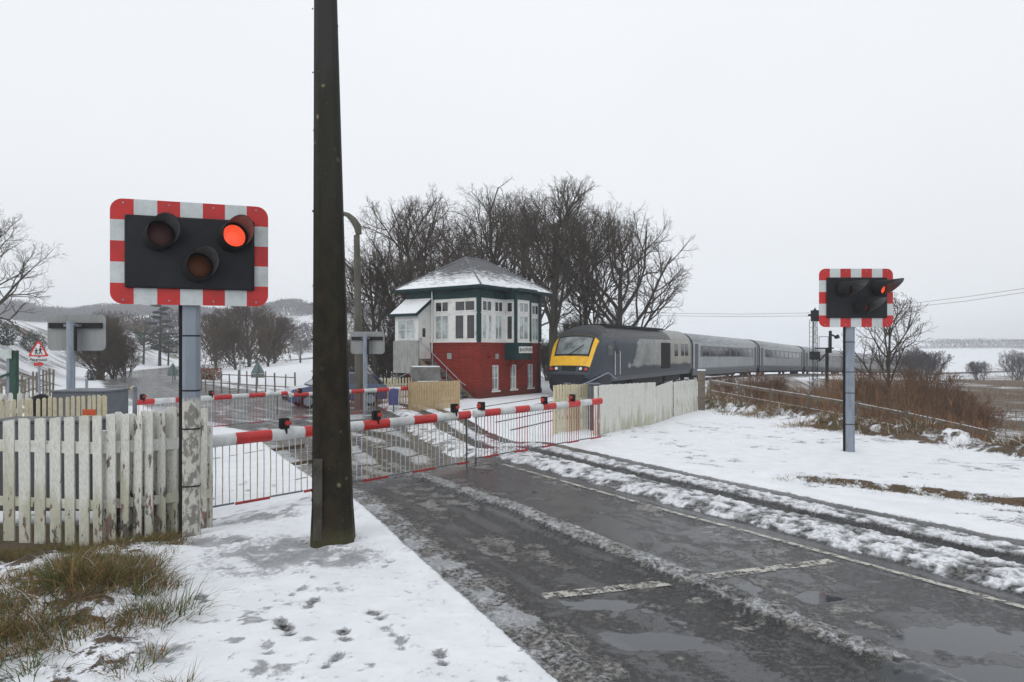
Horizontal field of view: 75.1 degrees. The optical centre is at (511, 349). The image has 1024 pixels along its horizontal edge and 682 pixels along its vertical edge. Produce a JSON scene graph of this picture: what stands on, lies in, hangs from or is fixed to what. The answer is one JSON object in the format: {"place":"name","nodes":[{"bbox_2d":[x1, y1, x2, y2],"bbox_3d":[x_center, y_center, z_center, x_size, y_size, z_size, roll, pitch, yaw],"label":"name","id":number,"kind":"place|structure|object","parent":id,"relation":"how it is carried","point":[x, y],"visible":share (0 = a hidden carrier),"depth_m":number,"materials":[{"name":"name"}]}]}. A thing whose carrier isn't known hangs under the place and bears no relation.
{"place":"outdoors","nodes":[
{"label":"outdoors","id":0,"kind":"place"},
{"bbox_2d":[163,482,555,681],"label":"pavement","id":1,"kind":"structure","parent":0,"point":[381,603],"depth_m":5.15,"materials":[{"name":"snow"}]},
{"bbox_2d":[310,0,355,547],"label":"utility pole","id":2,"kind":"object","parent":1,"relation":"on","point":[332,518],"depth_m":7.25,"materials":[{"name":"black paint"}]},
{"bbox_2d":[0,314,1023,681],"bbox_3d":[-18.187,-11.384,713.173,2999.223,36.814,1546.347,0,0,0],"label":"ground","id":3,"kind":"structure","parent":0,"point":[766,448],"depth_m":12.28,"materials":[{"name":"snow"}]},
{"bbox_2d":[0,350,18,415],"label":"direction sign","id":4,"kind":"object","parent":3,"relation":"on","point":[11,357],"visible":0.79,"depth_m":14.75,"materials":[{"name":"metal"}]},
{"bbox_2d":[0,317,24,345],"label":"evergreen shrub","id":5,"kind":"object","parent":3,"relation":"on","point":[5,327],"visible":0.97,"depth_m":51.99,"materials":[{"name":"green plant"}]},
{"bbox_2d":[0,392,48,417],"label":"picket fence","id":6,"kind":"object","parent":3,"relation":"on","point":[3,397],"visible":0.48,"depth_m":12.58,"materials":[{"name":"white paint"}]},
{"bbox_2d":[0,368,54,405],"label":"fence","id":7,"kind":"object","parent":3,"relation":"on","point":[47,385],"visible":0.59,"depth_m":29.97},
{"bbox_2d":[0,299,65,321],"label":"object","id":8,"kind":"object","parent":3,"relation":"on","point":[43,313],"visible":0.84,"depth_m":394.07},
{"bbox_2d":[0,208,66,344],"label":"bare tree","id":9,"kind":"object","parent":3,"relation":"on","point":[12,287],"visible":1,"depth_m":38.85,"materials":[{"name":"brown plant"}]},
{"bbox_2d":[19,330,47,351],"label":"evergreen shrub","id":10,"kind":"object","parent":3,"relation":"on","point":[25,341],"visible":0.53,"depth_m":61.84,"materials":[{"name":"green plant"}]},
{"bbox_2d":[28,341,48,393],"bbox_3d":[-17.080,1.095,24.032,0.680,2.840,0.089,0,0,-6],"label":"warning sign","id":11,"kind":"object","parent":3,"relation":"on","point":[38,350],"visible":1,"depth_m":24.00,"materials":[{"name":"metal"}]},
{"bbox_2d":[32,394,52,413],"bbox_3d":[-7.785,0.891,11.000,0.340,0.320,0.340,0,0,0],"label":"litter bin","id":12,"kind":"object","parent":3,"relation":"on","point":[38,396],"visible":0.54,"depth_m":10.90,"materials":[{"name":"black paint"}]},
{"bbox_2d":[0,416,105,510],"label":"fence","id":13,"kind":"object","parent":3,"relation":"on","point":[31,419],"visible":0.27,"depth_m":9.04,"materials":[{"name":"grey paint"}]},
{"bbox_2d":[0,395,106,417],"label":"picket fence","id":14,"kind":"object","parent":3,"relation":"on","point":[101,406],"visible":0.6,"depth_m":10.33,"materials":[{"name":"beige paint"}]},
{"bbox_2d":[47,315,105,388],"bbox_3d":[-10.937,0.813,16.650,1.460,3.373,0.489,0,0,0],"label":"crossing signal","id":15,"kind":"object","parent":3,"relation":"on","point":[70,335],"visible":0.94,"depth_m":16.71,"materials":[{"name":"metal"}]},
{"bbox_2d":[50,388,129,415],"bbox_3d":[-8.092,1.482,12.795,1.026,1.437,0.850,0,0,0],"label":"equipment cabinet","id":16,"kind":"object","parent":3,"relation":"on","point":[117,399],"visible":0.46,"depth_m":12.50,"materials":[{"name":"metal"}]},
{"bbox_2d":[0,526,201,562],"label":"fence foot grass","id":17,"kind":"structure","parent":3,"relation":"on","point":[23,551],"depth_m":7.41,"materials":[{"name":"plant"}]},
{"bbox_2d":[64,309,138,379],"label":"bare shrub","id":18,"kind":"object","parent":3,"relation":"on","point":[114,335],"visible":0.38,"depth_m":53.24,"materials":[{"name":"plant"}]},
{"bbox_2d":[0,406,212,546],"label":"picket fence","id":19,"kind":"object","parent":3,"relation":"on","point":[135,472],"visible":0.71,"depth_m":7.78,"materials":[{"name":"white paint"}]},
{"bbox_2d":[91,331,140,378],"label":"bare shrub","id":20,"kind":"object","parent":3,"relation":"on","point":[116,373],"visible":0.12,"depth_m":57.17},
{"bbox_2d":[0,532,243,681],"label":"tussock grass","id":21,"kind":"structure","parent":3,"relation":"on","point":[76,567],"depth_m":5.28,"materials":[{"name":"plant"}]},
{"bbox_2d":[111,344,142,376],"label":"bare shrub","id":22,"kind":"object","parent":3,"relation":"on","point":[133,366],"visible":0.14,"depth_m":60.27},
{"bbox_2d":[124,325,170,364],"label":"pine tree","id":23,"kind":"object","parent":3,"relation":"on","point":[140,341],"visible":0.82,"depth_m":91.91,"materials":[{"name":"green plant"}]},
{"bbox_2d":[92,307,212,355],"bbox_3d":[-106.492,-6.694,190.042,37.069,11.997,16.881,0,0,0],"label":"distant woodland","id":24,"kind":"object","parent":3,"relation":"on","point":[172,315],"visible":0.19,"depth_m":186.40,"materials":[{"name":"plant"}]},
{"bbox_2d":[139,305,178,365],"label":"pine tree","id":25,"kind":"object","parent":3,"relation":"on","point":[160,310],"visible":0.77,"depth_m":95.83,"materials":[{"name":"green plant"}]},
{"bbox_2d":[145,336,178,365],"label":"pine tree","id":26,"kind":"object","parent":3,"relation":"on","point":[166,348],"visible":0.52,"depth_m":98.88,"materials":[{"name":"green plant"}]},
{"bbox_2d":[110,198,267,537],"bbox_3d":[-3.628,0.312,7.511,1.640,3.975,0.627,0,0,-18],"label":"crossing signal","id":27,"kind":"object","parent":3,"relation":"on","point":[189,259],"visible":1,"depth_m":7.59,"materials":[{"name":"black paint"}]},
{"bbox_2d":[201,367,222,379],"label":"beech hedge","id":28,"kind":"object","parent":3,"relation":"on","point":[209,376],"visible":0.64,"depth_m":53.85,"materials":[{"name":"orange plant"}]},
{"bbox_2d":[40,298,394,320],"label":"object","id":29,"kind":"object","parent":3,"relation":"on","point":[300,306],"visible":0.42,"depth_m":422.17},
{"bbox_2d":[201,311,244,369],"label":"bare tree","id":30,"kind":"object","parent":3,"relation":"on","point":[216,323],"visible":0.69,"depth_m":79.39,"materials":[{"name":"brown plant"}]},
{"bbox_2d":[202,327,257,369],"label":"bare tree","id":31,"kind":"object","parent":3,"relation":"on","point":[228,336],"visible":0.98,"depth_m":73.52,"materials":[{"name":"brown plant"}]},
{"bbox_2d":[202,304,280,366],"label":"bare tree","id":32,"kind":"object","parent":3,"relation":"on","point":[257,316],"visible":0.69,"depth_m":83.65,"materials":[{"name":"brown plant"}]},
{"bbox_2d":[201,342,293,367],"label":"distant woodland","id":33,"kind":"object","parent":3,"relation":"on","point":[256,359],"visible":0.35,"depth_m":87.35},
{"bbox_2d":[201,369,295,396],"bbox_3d":[-14.968,1.874,37.004,9.933,1.454,0.136,0,0,38],"label":"wire fence","id":34,"kind":"object","parent":3,"relation":"on","point":[246,375],"visible":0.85,"depth_m":36.72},
{"bbox_2d":[251,326,289,366],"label":"bare tree","id":35,"kind":"object","parent":3,"relation":"on","point":[265,340],"visible":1,"depth_m":71.63,"materials":[{"name":"brown plant"}]},
{"bbox_2d":[249,313,305,363],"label":"bare tree","id":36,"kind":"object","parent":3,"relation":"on","point":[282,324],"visible":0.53,"depth_m":89.67,"materials":[{"name":"brown plant"}]},
{"bbox_2d":[275,321,312,350],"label":"distant woodland","id":37,"kind":"object","parent":3,"relation":"on","point":[304,328],"visible":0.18,"depth_m":197.32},
{"bbox_2d":[291,338,311,362],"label":"bare tree","id":38,"kind":"object","parent":3,"relation":"on","point":[299,347],"visible":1,"depth_m":77.82,"materials":[{"name":"grey plant"}]},
{"bbox_2d":[277,386,407,418],"bbox_3d":[-6.035,1.871,24.824,0.139,1.054,6.015,0,0,40],"label":"barrier boom","id":39,"kind":"object","parent":3,"relation":"on","point":[300,393],"visible":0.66,"depth_m":25.14,"materials":[{"name":"red paint"}]},
{"bbox_2d":[351,332,384,414],"bbox_3d":[-5.593,1.054,25.647,1.400,3.492,0.469,0,0,11],"label":"crossing signal","id":40,"kind":"object","parent":3,"relation":"on","point":[364,343],"visible":0.95,"depth_m":25.60,"materials":[{"name":"metal"}]},
{"bbox_2d":[349,331,407,386],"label":"bare shrub","id":41,"kind":"object","parent":3,"relation":"on","point":[387,363],"visible":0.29,"depth_m":40.34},
{"bbox_2d":[351,378,411,405],"bbox_3d":[-5.993,1.950,30.128,3.131,1.360,0.173,0,0,-21],"label":"picket fence","id":42,"kind":"object","parent":3,"relation":"on","point":[395,383],"visible":0.32,"depth_m":30.34,"materials":[{"name":"beige paint"}]},
{"bbox_2d":[345,237,421,377],"bbox_3d":[-8.010,-2.121,40.209,6.065,9.365,6.187,0,0,0],"label":"bare tree","id":43,"kind":"object","parent":3,"relation":"on","point":[378,277],"visible":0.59,"depth_m":39.26,"materials":[{"name":"brown plant"}]},
{"bbox_2d":[362,251,428,385],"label":"bare tree","id":44,"kind":"object","parent":3,"relation":"on","point":[415,276],"visible":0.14,"depth_m":41.37,"materials":[{"name":"brown plant"}]},
{"bbox_2d":[344,182,496,318],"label":"bare tree","id":45,"kind":"object","parent":3,"relation":"on","point":[400,232],"visible":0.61,"depth_m":44.70,"materials":[{"name":"brown plant"}]},
{"bbox_2d":[411,366,439,404],"bbox_3d":[-3.940,1.645,30.484,1.250,1.770,1.520,0,0,-14],"label":"equipment cabinet","id":46,"kind":"object","parent":3,"relation":"on","point":[425,373],"visible":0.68,"depth_m":30.15,"materials":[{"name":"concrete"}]},
{"bbox_2d":[408,380,459,410],"bbox_3d":[-3.190,1.965,27.566,2.405,1.330,0.173,0,0,-37],"label":"picket fence","id":47,"kind":"object","parent":3,"relation":"on","point":[437,401],"visible":0.69,"depth_m":27.43,"materials":[{"name":"wood"}]},
{"bbox_2d":[394,214,502,297],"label":"bare tree","id":48,"kind":"object","parent":3,"relation":"on","point":[431,255],"visible":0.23,"depth_m":57.39,"materials":[{"name":"brown plant"}]},
{"bbox_2d":[389,256,552,399],"bbox_3d":[-1.965,-1.225,36.264,6.431,7.628,7.466,0,0,35],"label":"signal box","id":49,"kind":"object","parent":3,"relation":"on","point":[473,326],"visible":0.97,"depth_m":34.41,"materials":[{"name":"red paint"}]},
{"bbox_2d":[398,319,414,339],"bbox_3d":[-5.474,-1.025,34.528,1.210,1.050,0.065,0,0,35],"label":"window","id":50,"kind":"structure","parent":49,"relation":"in","point":[406,328],"depth_m":34.49,"materials":[{"name":"glass"}]},
{"bbox_2d":[421,320,428,358],"bbox_3d":[-4.521,-0.520,34.498,0.045,2.000,0.660,0,0,35],"label":"door","id":51,"kind":"structure","parent":49,"relation":"in","point":[424,323],"depth_m":34.49,"materials":[{"name":"white paint"}]},
{"bbox_2d":[435,315,448,339],"bbox_3d":[-3.610,-1.140,34.383,0.930,1.280,0.065,0,0,35],"label":"window","id":52,"kind":"structure","parent":49,"relation":"in","point":[441,321],"depth_m":34.37,"materials":[{"name":"glass"}]},
{"bbox_2d":[455,314,464,339],"bbox_3d":[-2.644,-1.140,33.707,0.630,1.280,0.065,0,0,35],"label":"window","id":53,"kind":"structure","parent":49,"relation":"in","point":[459,318],"depth_m":33.68,"materials":[{"name":"glass"}]},
{"bbox_2d":[455,300,475,311],"bbox_3d":[-2.356,-2.200,33.502,1.330,0.560,0.065,0,0,35],"label":"window","id":54,"kind":"structure","parent":49,"relation":"in","point":[462,305],"depth_m":33.49,"materials":[{"name":"glass"}]},
{"bbox_2d":[466,314,475,339],"bbox_3d":[-2.048,-1.140,33.287,0.580,1.280,0.065,0,0,35],"label":"window","id":55,"kind":"structure","parent":49,"relation":"in","point":[470,318],"depth_m":33.27,"materials":[{"name":"glass"}]},
{"bbox_2d":[492,365,500,391],"bbox_3d":[-0.863,1.490,34.166,0.180,1.380,0.710,0,0,35],"label":"window","id":56,"kind":"structure","parent":49,"relation":"in","point":[494,367],"depth_m":34.17,"materials":[{"name":"white paint"}]},
{"bbox_2d":[495,315,501,339],"bbox_3d":[-0.705,-1.140,34.317,0.065,1.280,0.620,0,0,35],"label":"window","id":57,"kind":"structure","parent":49,"relation":"in","point":[498,318],"depth_m":34.28,"materials":[{"name":"glass"}]},
{"bbox_2d":[506,315,512,339],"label":"window","id":58,"kind":"structure","parent":49,"relation":"in","point":[509,318],"depth_m":34.63,"materials":[{"name":"glass"}]},
{"bbox_2d":[519,315,528,339],"bbox_3d":[0.600,-1.140,34.953,0.065,1.280,0.910,0,0,35],"label":"window","id":59,"kind":"structure","parent":49,"relation":"in","point":[523,320],"depth_m":34.92,"materials":[{"name":"glass"}]},
{"bbox_2d":[531,317,537,340],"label":"window","id":60,"kind":"structure","parent":49,"relation":"in","point":[534,321],"depth_m":37.11,"materials":[{"name":"glass"}]},
{"bbox_2d":[420,177,570,284],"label":"bare tree","id":61,"kind":"object","parent":3,"relation":"on","point":[491,221],"visible":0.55,"depth_m":52.65,"materials":[{"name":"brown plant"}]},
{"bbox_2d":[0,375,1010,565],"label":"railway track bed","id":62,"kind":"object","parent":3,"relation":"on","point":[222,511],"visible":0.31,"depth_m":15.37,"materials":[{"name":"snow"}]},
{"bbox_2d":[213,370,1015,498],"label":"railway track","id":63,"kind":"structure","parent":62,"relation":"on","point":[734,376],"depth_m":30.68,"materials":[{"name":"metal"}]},
{"bbox_2d":[549,324,690,391],"bbox_3d":[7.499,0.523,42.503,2.904,3.945,17.860,0,0,31],"label":"power car","id":64,"kind":"object","parent":63,"relation":"on","point":[585,353],"visible":0.94,"depth_m":37.56,"materials":[{"name":"yellow paint"}]},
{"bbox_2d":[674,333,757,380],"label":"passenger coach","id":65,"kind":"object","parent":63,"relation":"on","point":[714,355],"visible":0.66,"depth_m":56.70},
{"bbox_2d":[743,339,802,374],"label":"passenger coach","id":66,"kind":"object","parent":63,"relation":"on","point":[777,357],"visible":0.69,"depth_m":76.20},
{"bbox_2d":[792,345,842,373],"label":"passenger coach","id":67,"kind":"object","parent":63,"relation":"on","point":[835,359],"visible":0.5,"depth_m":95.02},
{"bbox_2d":[833,351,879,374],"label":"passenger coach","id":68,"kind":"object","parent":63,"relation":"on","point":[867,361],"visible":0.21,"depth_m":115.23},
{"bbox_2d":[456,205,580,325],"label":"bare tree","id":69,"kind":"object","parent":3,"relation":"on","point":[566,314],"visible":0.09,"depth_m":58.25,"materials":[{"name":"brown plant"}]},
{"bbox_2d":[541,338,548,380],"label":"bare shrub","id":70,"kind":"object","parent":3,"relation":"on","point":[545,358],"visible":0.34,"depth_m":51.92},
{"bbox_2d":[492,172,617,382],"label":"bare tree","id":71,"kind":"object","parent":3,"relation":"on","point":[556,248],"visible":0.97,"depth_m":47.74,"materials":[{"name":"brown plant"}]},
{"bbox_2d":[553,384,587,433],"bbox_3d":[1.646,1.610,18.023,1.148,1.380,0.173,0,0,-28],"label":"picket fence","id":72,"kind":"object","parent":3,"relation":"on","point":[561,392],"visible":0.79,"depth_m":17.86,"materials":[{"name":"beige paint"}]},
{"bbox_2d":[557,315,584,337],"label":"bare shrub","id":73,"kind":"object","parent":3,"relation":"on","point":[575,322],"visible":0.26,"depth_m":53.46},
{"bbox_2d":[587,383,601,430],"bbox_3d":[2.200,1.551,17.845,0.333,1.297,0.550,0,0,0],"label":"barrier machine","id":74,"kind":"object","parent":3,"relation":"on","point":[591,390],"visible":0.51,"depth_m":17.60,"materials":[{"name":"grey paint"}]},
{"bbox_2d":[545,204,650,323],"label":"bare tree","id":75,"kind":"object","parent":3,"relation":"on","point":[600,282],"visible":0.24,"depth_m":54.96,"materials":[{"name":"brown plant"}]},
{"bbox_2d":[594,382,655,434],"bbox_3d":[3.125,1.620,18.050,0.173,1.460,3.338,0,0,37],"label":"boarded fence","id":76,"kind":"object","parent":3,"relation":"on","point":[626,406],"visible":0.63,"depth_m":17.74,"materials":[{"name":"wood"}]},
{"bbox_2d":[558,192,699,329],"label":"bare tree","id":77,"kind":"object","parent":3,"relation":"on","point":[620,309],"visible":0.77,"depth_m":49.81,"materials":[{"name":"brown plant"}]},
{"bbox_2d":[656,381,672,422],"bbox_3d":[4.571,1.655,20.239,0.173,1.349,1.904,0,0,28],"label":"boarded fence","id":78,"kind":"object","parent":3,"relation":"on","point":[664,401],"visible":0.66,"depth_m":20.13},
{"bbox_2d":[673,379,696,415],"bbox_3d":[5.755,1.675,22.280,0.173,1.309,2.388,0,0,32],"label":"picket fence","id":79,"kind":"object","parent":3,"relation":"on","point":[684,396],"visible":0.69,"depth_m":22.07,"materials":[{"name":"wood"}]},
{"bbox_2d":[697,369,705,409],"bbox_3d":[6.717,1.500,23.600,0.240,1.600,0.220,0,0,0],"label":"gate post","id":80,"kind":"object","parent":3,"relation":"on","point":[701,389],"visible":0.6,"depth_m":23.50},
{"bbox_2d":[706,373,743,399],"bbox_3d":[10.480,2.012,33.025,1.862,1.726,2.047,0,0,0],"label":"bare shrub","id":81,"kind":"object","parent":3,"relation":"on","point":[728,381],"visible":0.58,"depth_m":32.87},
{"bbox_2d":[732,370,777,407],"bbox_3d":[11.442,2.035,31.140,2.156,2.245,2.166,0,0,-20],"label":"bare shrub","id":82,"kind":"object","parent":3,"relation":"on","point":[762,382],"visible":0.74,"depth_m":30.98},
{"bbox_2d":[764,373,789,405],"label":"bare shrub","id":83,"kind":"object","parent":3,"relation":"on","point":[778,384],"visible":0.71,"depth_m":35.71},
{"bbox_2d":[808,308,819,392],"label":"railway signal","id":84,"kind":"object","parent":3,"relation":"on","point":[814,315],"visible":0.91,"depth_m":49.85,"materials":[{"name":"black paint"}]},
{"bbox_2d":[815,331,839,389],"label":"railway signal","id":85,"kind":"object","parent":3,"relation":"on","point":[828,350],"visible":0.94,"depth_m":50.91,"materials":[{"name":"black paint"}]},
{"bbox_2d":[709,378,994,443],"bbox_3d":[9.904,2.417,21.677,0.360,2.478,11.562,0,0,-18],"label":"post and rail fence","id":86,"kind":"object","parent":3,"relation":"on","point":[807,396],"visible":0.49,"depth_m":21.52,"materials":[{"name":"wood"}]},
{"bbox_2d":[705,359,1000,440],"bbox_3d":[15.390,2.017,33.112,14.517,4.364,35.820,0,0,35],"label":"russet scrub","id":87,"kind":"object","parent":3,"relation":"on","point":[838,391],"visible":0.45,"depth_m":25.75,"materials":[{"name":"plant"}]},
{"bbox_2d":[819,269,903,451],"bbox_3d":[7.190,0.305,13.760,1.540,3.990,0.780,0,0,0],"label":"crossing signal","id":88,"kind":"object","parent":3,"relation":"on","point":[850,300],"visible":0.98,"depth_m":13.90,"materials":[{"name":"metal"}]},
{"bbox_2d":[834,368,888,418],"bbox_3d":[15.241,2.038,29.068,2.378,2.440,2.329,0,0,0],"label":"bare shrub","id":89,"kind":"object","parent":3,"relation":"on","point":[873,388],"visible":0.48,"depth_m":28.76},
{"bbox_2d":[838,291,937,418],"bbox_3d":[17.512,0.377,31.075,3.150,6.155,3.622,0,0,-30],"label":"bare tree","id":90,"kind":"object","parent":3,"relation":"on","point":[888,360],"visible":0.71,"depth_m":30.64,"materials":[{"name":"brown plant"}]},
{"bbox_2d":[884,346,930,377],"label":"bare shrub","id":91,"kind":"object","parent":3,"relation":"on","point":[907,351],"visible":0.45,"depth_m":96.02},
{"bbox_2d":[881,363,943,418],"bbox_3d":[18.033,2.009,29.914,2.708,2.916,3.022,0,0,35],"label":"bare shrub","id":92,"kind":"object","parent":3,"relation":"on","point":[907,373],"visible":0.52,"depth_m":29.81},
{"bbox_2d":[898,350,953,382],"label":"bare shrub","id":93,"kind":"object","parent":3,"relation":"on","point":[929,365],"visible":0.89,"depth_m":87.29,"materials":[{"name":"plant"}]},
{"bbox_2d":[905,367,969,426],"bbox_3d":[17.796,2.080,27.976,2.419,2.734,2.336,0,0,40],"label":"bare shrub","id":94,"kind":"object","parent":3,"relation":"on","point":[944,390],"visible":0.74,"depth_m":27.81,"materials":[{"name":"plant"}]},
{"bbox_2d":[861,378,1023,430],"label":"heather","id":95,"kind":"object","parent":3,"relation":"on","point":[1016,412],"visible":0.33,"depth_m":61.42,"materials":[{"name":"plant"}]},
{"bbox_2d":[881,345,1023,348],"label":"distant woodland","id":96,"kind":"object","parent":3,"relation":"on","point":[963,347],"visible":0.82,"depth_m":429.41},
{"bbox_2d":[929,387,992,424],"bbox_3d":[17.589,2.426,26.025,1.942,1.974,2.079,0,0,0],"label":"bare shrub","id":97,"kind":"object","parent":3,"relation":"on","point":[954,401],"visible":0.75,"depth_m":25.99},
{"bbox_2d":[922,338,1023,347],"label":"distant woodland","id":98,"kind":"object","parent":3,"relation":"on","point":[992,341],"visible":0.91,"depth_m":477.70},
{"bbox_2d":[965,360,992,379],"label":"bare shrub","id":99,"kind":"object","parent":3,"relation":"on","point":[977,367],"visible":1,"depth_m":110.03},
{"bbox_2d":[959,400,1012,436],"bbox_3d":[17.123,2.594,24.104,1.626,1.535,1.383,0,0,35],"label":"bare shrub","id":100,"kind":"object","parent":3,"relation":"on","point":[978,413],"visible":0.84,"depth_m":23.97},
{"bbox_2d":[991,350,1023,379],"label":"bare shrub","id":101,"kind":"object","parent":3,"relation":"on","point":[1011,361],"visible":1,"depth_m":118.08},
{"bbox_2d":[0,0,1023,346],"label":"sky","id":102,"kind":"structure","parent":0,"point":[795,140],"materials":[{"name":"white"}]},
{"bbox_2d":[89,361,1023,681],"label":"road","id":103,"kind":"structure","parent":0,"point":[499,543],"depth_m":6.75,"materials":[{"name":"asphalt"}]},
{"bbox_2d":[128,390,287,426],"bbox_3d":[-9.119,1.845,20.981,0.139,1.144,6.615,0,0,36],"label":"barrier boom","id":104,"kind":"object","parent":103,"relation":"on","point":[143,400],"visible":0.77,"depth_m":21.04,"materials":[{"name":"red paint"}]},
{"bbox_2d":[282,372,386,408],"bbox_3d":[-7.875,1.754,29.495,4.320,1.498,2.080,0,0,-30],"label":"car","id":105,"kind":"object","parent":103,"relation":"on","point":[373,381],"visible":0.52,"depth_m":29.11,"materials":[{"name":"blue paint"}]},
{"bbox_2d":[213,403,470,507],"bbox_3d":[-2.451,1.594,10.544,0.139,1.212,5.022,0,0,41],"label":"barrier boom","id":106,"kind":"object","parent":103,"relation":"on","point":[285,430],"visible":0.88,"depth_m":10.54,"materials":[{"name":"red paint"}]},
{"bbox_2d":[344,212,362,408],"bbox_3d":[-7.232,-1.689,28.000,2.013,8.384,0.376,0,0,0],"label":"street lamp","id":107,"kind":"object","parent":103,"relation":"on","point":[354,221],"visible":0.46,"depth_m":27.88,"materials":[{"name":"grey metal"}]},
{"bbox_2d":[472,394,602,465],"bbox_3d":[0.687,1.599,14.126,0.138,1.203,4.262,0,0,41],"label":"barrier boom","id":108,"kind":"object","parent":103,"relation":"on","point":[482,411],"visible":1,"depth_m":13.88,"materials":[{"name":"red paint"}]},
{"bbox_2d":[502,464,1023,607],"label":"road marking","id":109,"kind":"object","parent":103,"relation":"on","point":[822,562],"visible":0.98,"depth_m":6.61,"materials":[{"name":"white paint"}]},
{"bbox_2d":[697,389,1023,449],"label":"bank grass","id":110,"kind":"structure","parent":0,"point":[722,400],"depth_m":17.84,"materials":[{"name":"plant"}]},
{"bbox_2d":[772,472,1023,507],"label":"verge edge grass","id":111,"kind":"structure","parent":0,"point":[911,491],"depth_m":9.82,"materials":[{"name":"plant"}]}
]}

